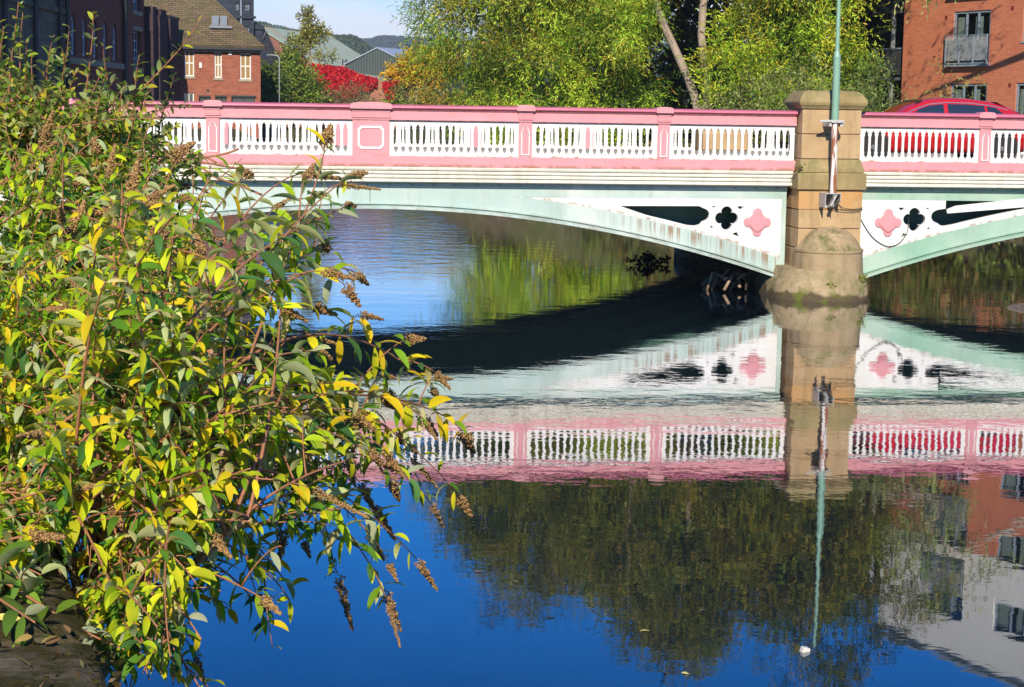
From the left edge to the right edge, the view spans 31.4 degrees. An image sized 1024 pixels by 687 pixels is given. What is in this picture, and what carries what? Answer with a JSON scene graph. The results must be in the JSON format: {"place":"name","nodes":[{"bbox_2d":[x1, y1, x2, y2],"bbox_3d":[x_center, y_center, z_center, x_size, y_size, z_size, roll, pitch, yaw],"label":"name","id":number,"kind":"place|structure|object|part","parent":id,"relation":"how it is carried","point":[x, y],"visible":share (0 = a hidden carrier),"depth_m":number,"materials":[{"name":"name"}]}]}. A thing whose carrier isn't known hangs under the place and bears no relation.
{"place":"outdoors","nodes":[
{"label":"outdoors","id":0,"kind":"place"},
{"bbox_2d":[45,209,1023,686],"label":"river","id":1,"kind":"structure","parent":0,"point":[673,447],"depth_m":18.22,"materials":[{"name":"liquid"}]},
{"bbox_2d":[622,250,671,264],"bbox_3d":[3.315,-2.051,44.571,1.240,0.485,0.500,1,7,0],"label":"fallen branch","id":2,"kind":"object","parent":1,"relation":"in","point":[647,257],"visible":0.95,"depth_m":44.60,"materials":[{"name":"black plant"}]},
{"bbox_2d":[698,259,756,290],"bbox_3d":[4.866,-1.504,39.009,1.925,0.646,2.435,0,7,-8],"label":"driftwood","id":3,"kind":"object","parent":1,"relation":"on","point":[728,275],"visible":0.69,"depth_m":38.32,"materials":[{"name":"brown wood"}]},
{"bbox_2d":[799,646,809,652],"bbox_3d":[1.994,2.099,12.409,0.070,0.068,0.052,-2,8,-25],"label":"foam block","id":4,"kind":"object","parent":1,"relation":"on","point":[803,649],"depth_m":12.39,"materials":[{"name":"white plastic"}]},
{"bbox_2d":[1006,303,1023,312],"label":"gravel bar","id":5,"kind":"object","parent":1,"relation":"on","point":[1019,307],"visible":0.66,"depth_m":35.34,"materials":[{"name":"grey gravel"}]},
{"bbox_2d":[254,0,827,42],"label":"sky","id":6,"kind":"structure","parent":0,"point":[363,19],"materials":[{"name":"white"}]},
{"bbox_2d":[140,126,1023,238],"bbox_3d":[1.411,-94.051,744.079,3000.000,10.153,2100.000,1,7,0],"label":"ground","id":7,"kind":"structure","parent":0,"point":[323,129],"depth_m":112.19,"materials":[{"name":"grey plant"}]},
{"bbox_2d":[0,0,70,96],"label":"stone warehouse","id":8,"kind":"structure","parent":7,"relation":"on","point":[46,19],"depth_m":79.96,"materials":[{"name":"brown brick"}]},
{"bbox_2d":[0,442,106,686],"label":"river wall","id":9,"kind":"structure","parent":7,"relation":"on","point":[39,668],"depth_m":4.38,"materials":[{"name":"stone"}]},
{"bbox_2d":[0,613,70,686],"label":"leaf litter","id":10,"kind":"object","parent":9,"relation":"on","point":[49,639],"visible":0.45,"depth_m":4.39,"materials":[{"name":"plant"}]},
{"bbox_2d":[6,463,122,686],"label":"moss","id":11,"kind":"object","parent":9,"relation":"on","point":[107,641],"visible":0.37,"depth_m":4.43,"materials":[{"name":"green plant"}]},
{"bbox_2d":[0,437,131,649],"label":"butterfly sprig","id":12,"kind":"object","parent":9,"relation":"on","point":[29,537],"visible":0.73,"depth_m":4.92,"materials":[{"name":"green plant"}]},
{"bbox_2d":[0,110,244,496],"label":"butterfly bush","id":13,"kind":"object","parent":9,"relation":"on","point":[33,253],"visible":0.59,"depth_m":7.15,"materials":[{"name":"green plant"}]},
{"bbox_2d":[1,124,475,686],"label":"butterfly bush","id":14,"kind":"object","parent":9,"relation":"on","point":[173,430],"visible":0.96,"depth_m":5.44,"materials":[{"name":"green plant"}]},
{"bbox_2d":[65,0,144,126],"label":"brick works","id":15,"kind":"structure","parent":7,"relation":"on","point":[120,23],"depth_m":94.32,"materials":[{"name":"brown brick"}]},
{"bbox_2d":[71,16,73,54],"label":"window","id":16,"kind":"structure","parent":15,"relation":"in","point":[72,49],"depth_m":86.93,"materials":[{"name":"blue glass"}]},
{"bbox_2d":[82,20,84,55],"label":"window","id":17,"kind":"structure","parent":15,"relation":"in","point":[83,42],"depth_m":89.17,"materials":[{"name":"blue glass"}]},
{"bbox_2d":[93,25,94,57],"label":"window","id":18,"kind":"structure","parent":15,"relation":"in","point":[94,25],"depth_m":91.48,"materials":[{"name":"blue glass"}]},
{"bbox_2d":[103,24,104,58],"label":"window","id":19,"kind":"structure","parent":15,"relation":"in","point":[103,24],"depth_m":93.70,"materials":[{"name":"blue glass"}]},
{"bbox_2d":[113,26,114,59],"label":"window","id":20,"kind":"structure","parent":15,"relation":"in","point":[113,26],"depth_m":96.01,"materials":[{"name":"blue glass"}]},
{"bbox_2d":[133,31,136,67],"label":"window","id":21,"kind":"structure","parent":15,"relation":"in","point":[134,33],"depth_m":100.77,"materials":[{"name":"blue glass"}]},
{"bbox_2d":[133,0,136,9],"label":"window","id":22,"kind":"structure","parent":15,"relation":"in","point":[134,1],"depth_m":100.53,"materials":[{"name":"blue glass"}]},
{"bbox_2d":[0,1,261,218],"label":"sallow shrub","id":23,"kind":"object","parent":7,"relation":"on","point":[112,127],"visible":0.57,"depth_m":8.68,"materials":[{"name":"green plant"}]},
{"bbox_2d":[144,6,179,128],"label":"brick outbuilding","id":24,"kind":"structure","parent":7,"relation":"on","point":[161,32],"depth_m":104.11,"materials":[{"name":"black brick"}]},
{"bbox_2d":[144,0,264,138],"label":"brick house","id":25,"kind":"structure","parent":7,"relation":"on","point":[220,60],"depth_m":110.96,"materials":[{"name":"red brick"}]},
{"bbox_2d":[183,51,194,78],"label":"window","id":26,"kind":"structure","parent":25,"relation":"in","point":[188,55],"depth_m":110.56,"materials":[{"name":"white glass"}]},
{"bbox_2d":[184,93,193,100],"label":"window","id":27,"kind":"structure","parent":25,"relation":"in","point":[189,96],"depth_m":110.85,"materials":[{"name":"white glass"}]},
{"bbox_2d":[199,95,210,100],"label":"window","id":28,"kind":"structure","parent":25,"relation":"in","point":[202,98],"depth_m":110.99,"materials":[{"name":"grey glass"}]},
{"bbox_2d":[213,52,222,79],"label":"window","id":29,"kind":"structure","parent":25,"relation":"in","point":[217,55],"depth_m":110.83,"materials":[{"name":"white glass"}]},
{"bbox_2d":[215,95,226,101],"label":"window","id":30,"kind":"structure","parent":25,"relation":"in","point":[222,98],"depth_m":111.15,"materials":[{"name":"grey glass"}]},
{"bbox_2d":[231,95,255,101],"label":"window","id":31,"kind":"structure","parent":25,"relation":"in","point":[235,98],"depth_m":111.31,"materials":[{"name":"grey glass"}]},
{"bbox_2d":[239,53,251,81],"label":"window","id":32,"kind":"structure","parent":25,"relation":"in","point":[245,58],"depth_m":111.07,"materials":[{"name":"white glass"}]},
{"bbox_2d":[217,0,264,126],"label":"tall building","id":33,"kind":"structure","parent":7,"relation":"on","point":[241,12],"depth_m":125.90,"materials":[{"name":"grey glass"}]},
{"bbox_2d":[244,3,248,9],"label":"window","id":34,"kind":"structure","parent":33,"relation":"in","point":[246,5],"depth_m":126.04,"materials":[{"name":"white glass"}]},
{"bbox_2d":[263,31,277,63],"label":"gabled building","id":35,"kind":"structure","parent":7,"relation":"on","point":[268,45],"depth_m":158.31,"materials":[{"name":"stone"}]},
{"bbox_2d":[263,54,279,102],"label":"street lamp","id":36,"kind":"object","parent":7,"relation":"on","point":[265,55],"visible":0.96,"depth_m":111.73,"materials":[{"name":"grey metal"}]},
{"bbox_2d":[261,58,296,127],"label":"round bush","id":37,"kind":"object","parent":7,"relation":"on","point":[269,81],"visible":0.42,"depth_m":120.17,"materials":[{"name":"green plant"}]},
{"bbox_2d":[270,85,297,127],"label":"yellowish bush","id":38,"kind":"object","parent":7,"relation":"on","point":[285,96],"visible":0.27,"depth_m":121.19,"materials":[{"name":"green plant"}]},
{"bbox_2d":[269,43,333,127],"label":"tangled bush","id":39,"kind":"object","parent":7,"relation":"on","point":[307,87],"visible":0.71,"depth_m":121.97,"materials":[{"name":"green plant"}]},
{"bbox_2d":[274,4,339,70],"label":"slender tree","id":40,"kind":"object","parent":7,"relation":"on","point":[308,33],"visible":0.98,"depth_m":123.20,"materials":[{"name":"green plant"}]},
{"bbox_2d":[261,24,359,67],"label":"corrugated shed","id":41,"kind":"structure","parent":7,"relation":"on","point":[276,34],"depth_m":197.41,"materials":[{"name":"metal"}]},
{"bbox_2d":[263,64,409,127],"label":"brick wall","id":42,"kind":"structure","parent":7,"relation":"on","point":[377,90],"depth_m":134.00,"materials":[{"name":"brown brick"}]},
{"bbox_2d":[304,63,377,99],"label":"ivy","id":43,"kind":"object","parent":42,"relation":"attached to","point":[336,75],"visible":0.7,"depth_m":133.42,"materials":[{"name":"red plant"}]},
{"bbox_2d":[382,80,398,99],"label":"ivy","id":44,"kind":"object","parent":42,"relation":"attached to","point":[385,86],"visible":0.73,"depth_m":133.50,"materials":[{"name":"red plant"}]},
{"bbox_2d":[314,77,383,103],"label":"brownish scrub","id":45,"kind":"object","parent":7,"relation":"on","point":[349,99],"visible":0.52,"depth_m":125.15,"materials":[{"name":"brown plant"}]},
{"bbox_2d":[366,80,420,129],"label":"lime bush","id":46,"kind":"object","parent":7,"relation":"on","point":[400,100],"visible":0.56,"depth_m":119.64,"materials":[{"name":"green plant"}]},
{"bbox_2d":[342,47,494,125],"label":"metal shed","id":47,"kind":"structure","parent":7,"relation":"on","point":[370,62],"depth_m":148.59,"materials":[{"name":"black metal"}]},
{"bbox_2d":[377,36,468,125],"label":"yellow tree","id":48,"kind":"object","parent":7,"relation":"on","point":[395,73],"visible":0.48,"depth_m":145.00,"materials":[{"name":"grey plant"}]},
{"bbox_2d":[406,80,477,130],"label":"orange bush","id":49,"kind":"object","parent":7,"relation":"on","point":[424,100],"visible":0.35,"depth_m":116.43,"materials":[{"name":"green plant"}]},
{"bbox_2d":[0,90,1023,301],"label":"arch bridge","id":50,"kind":"structure","parent":7,"relation":"on","point":[722,190],"depth_m":36.74,"materials":[{"name":"metal"}]},
{"bbox_2d":[794,164,804,172],"bbox_3d":[5.773,-3.521,36.548,0.259,0.196,0.163,3,8,20],"label":"wall weed","id":51,"kind":"object","parent":50,"relation":"attached to","point":[801,166],"depth_m":36.54,"materials":[{"name":"green plant"}]},
{"bbox_2d":[819,0,843,207],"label":"metal pole","id":52,"kind":"object","parent":50,"relation":"attached to","point":[827,200],"visible":1,"depth_m":36.26,"materials":[{"name":"metal"}]},
{"bbox_2d":[835,199,908,246],"bbox_3d":[7.222,-2.479,37.296,2.091,1.024,0.473,-4,9,-33],"label":"cable","id":53,"kind":"object","parent":52,"relation":"attached to","point":[866,228],"visible":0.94,"depth_m":37.56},
{"bbox_2d":[858,274,867,283],"bbox_3d":[7.033,-1.297,36.490,0.239,0.226,0.188,1,7,0],"label":"wall weed","id":54,"kind":"object","parent":50,"relation":"attached to","point":[864,278],"depth_m":36.46,"materials":[{"name":"green plant"}]},
{"bbox_2d":[847,97,1023,158],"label":"car","id":55,"kind":"object","parent":50,"relation":"on","point":[943,105],"visible":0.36,"depth_m":39.68,"materials":[{"name":"red paint"}]},
{"bbox_3d":[9.010,-5.016,39.577,0.820,0.388,0.157,0,7,-8],"label":"side window","id":56,"kind":"part","parent":55,"relation":"part of","materials":[{"name":"blue glass"}]},
{"bbox_3d":[9.925,-5.047,39.710,0.850,0.341,0.163,0,7,-8],"label":"side window","id":57,"kind":"part","parent":55,"relation":"part of","materials":[{"name":"blue glass"}]},
{"bbox_3d":[10.613,-5.042,39.806,0.420,0.281,0.164,0,7,-8],"label":"side window","id":58,"kind":"part","parent":55,"relation":"part of","materials":[{"name":"blue glass"}]},
{"bbox_2d":[388,0,711,145],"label":"willow tree","id":59,"kind":"object","parent":7,"relation":"on","point":[553,37],"visible":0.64,"depth_m":71.70,"materials":[{"name":"green plant"}]},
{"bbox_2d":[473,0,650,140],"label":"background tree","id":60,"kind":"object","parent":7,"relation":"on","point":[544,86],"visible":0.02,"depth_m":81.93,"materials":[{"name":"green plant"}]},
{"bbox_2d":[569,0,723,108],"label":"twin stem tree","id":61,"kind":"object","parent":7,"relation":"on","point":[618,10],"visible":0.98,"depth_m":68.87,"materials":[{"name":"green plant"}]},
{"bbox_2d":[543,0,762,142],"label":"background tree","id":62,"kind":"object","parent":7,"relation":"on","point":[667,70],"visible":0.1,"depth_m":79.72,"materials":[{"name":"green plant"}]},
{"bbox_2d":[637,134,690,147],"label":"bank scrub","id":63,"kind":"object","parent":7,"relation":"on","point":[649,143],"depth_m":68.86,"materials":[{"name":"green plant"}]},
{"bbox_2d":[626,0,841,142],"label":"background tree","id":64,"kind":"object","parent":7,"relation":"on","point":[692,35],"visible":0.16,"depth_m":77.93,"materials":[{"name":"green plant"}]},
{"bbox_2d":[677,46,856,148],"bbox_3d":[8.680,-8.063,61.975,6.568,4.039,3.325,3,8,20],"label":"riverside bush","id":65,"kind":"object","parent":7,"relation":"on","point":[798,83],"visible":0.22,"depth_m":61.68,"materials":[{"name":"green plant"}]},
{"bbox_2d":[674,0,898,148],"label":"leafy tree","id":66,"kind":"object","parent":7,"relation":"on","point":[786,11],"visible":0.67,"depth_m":67.82,"materials":[{"name":"green plant"}]},
{"bbox_2d":[740,0,904,144],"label":"background tree","id":67,"kind":"object","parent":7,"relation":"on","point":[879,33],"visible":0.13,"depth_m":75.50,"materials":[{"name":"green plant"}]},
{"bbox_2d":[840,44,918,111],"bbox_3d":[11.971,-7.862,59.441,3.435,3.818,2.226,1,7,0],"label":"willow sapling","id":68,"kind":"object","parent":7,"relation":"on","point":[873,100],"visible":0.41,"depth_m":59.29,"materials":[{"name":"green plant"}]},
{"bbox_2d":[894,0,955,22],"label":"overhanging tree","id":69,"kind":"object","parent":7,"relation":"on","point":[921,6],"visible":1,"depth_m":61.16,"materials":[{"name":"green plant"}]},
{"bbox_2d":[827,0,1023,113],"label":"apartment building","id":70,"kind":"structure","parent":7,"relation":"on","point":[981,36],"depth_m":70.81,"materials":[{"name":"brick"}]},
{"bbox_2d":[951,83,986,100],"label":"window","id":71,"kind":"structure","parent":70,"relation":"in","point":[981,90],"depth_m":70.43,"materials":[{"name":"clear glass"}]},
{"bbox_2d":[950,10,990,64],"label":"window","id":72,"kind":"structure","parent":70,"relation":"in","point":[969,22],"depth_m":70.14,"materials":[{"name":"grey glass"}]},
{"bbox_2d":[1016,83,1023,113],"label":"window","id":73,"kind":"structure","parent":70,"relation":"in","point":[1018,84],"depth_m":67.90,"materials":[{"name":"white glass"}]},
{"bbox_2d":[897,40,986,101],"bbox_3d":[14.355,-8.095,60.647,2.941,4.004,2.069,1,7,0],"label":"thin sapling","id":74,"kind":"object","parent":7,"relation":"on","point":[949,91],"visible":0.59,"depth_m":60.61,"materials":[{"name":"green plant"}]},
{"bbox_2d":[500,89,798,106],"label":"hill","id":75,"kind":"structure","parent":0,"point":[635,100],"depth_m":750.15,"materials":[{"name":"green plant"}]},
{"bbox_2d":[254,20,744,91],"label":"woodland","id":76,"kind":"object","parent":75,"relation":"on","point":[360,46],"visible":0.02,"depth_m":870.77,"materials":[{"name":"green plant"}]},
{"bbox_2d":[591,40,826,77],"bbox_3d":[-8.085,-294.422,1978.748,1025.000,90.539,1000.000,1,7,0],"label":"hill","id":77,"kind":"structure","parent":0,"point":[690,66],"depth_m":1866.38,"materials":[{"name":"green plant"}]},
{"bbox_2d":[332,34,606,65],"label":"woodland","id":78,"kind":"object","parent":77,"relation":"on","point":[388,41],"visible":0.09,"depth_m":1929.81,"materials":[{"name":"green plant"}]}
]}

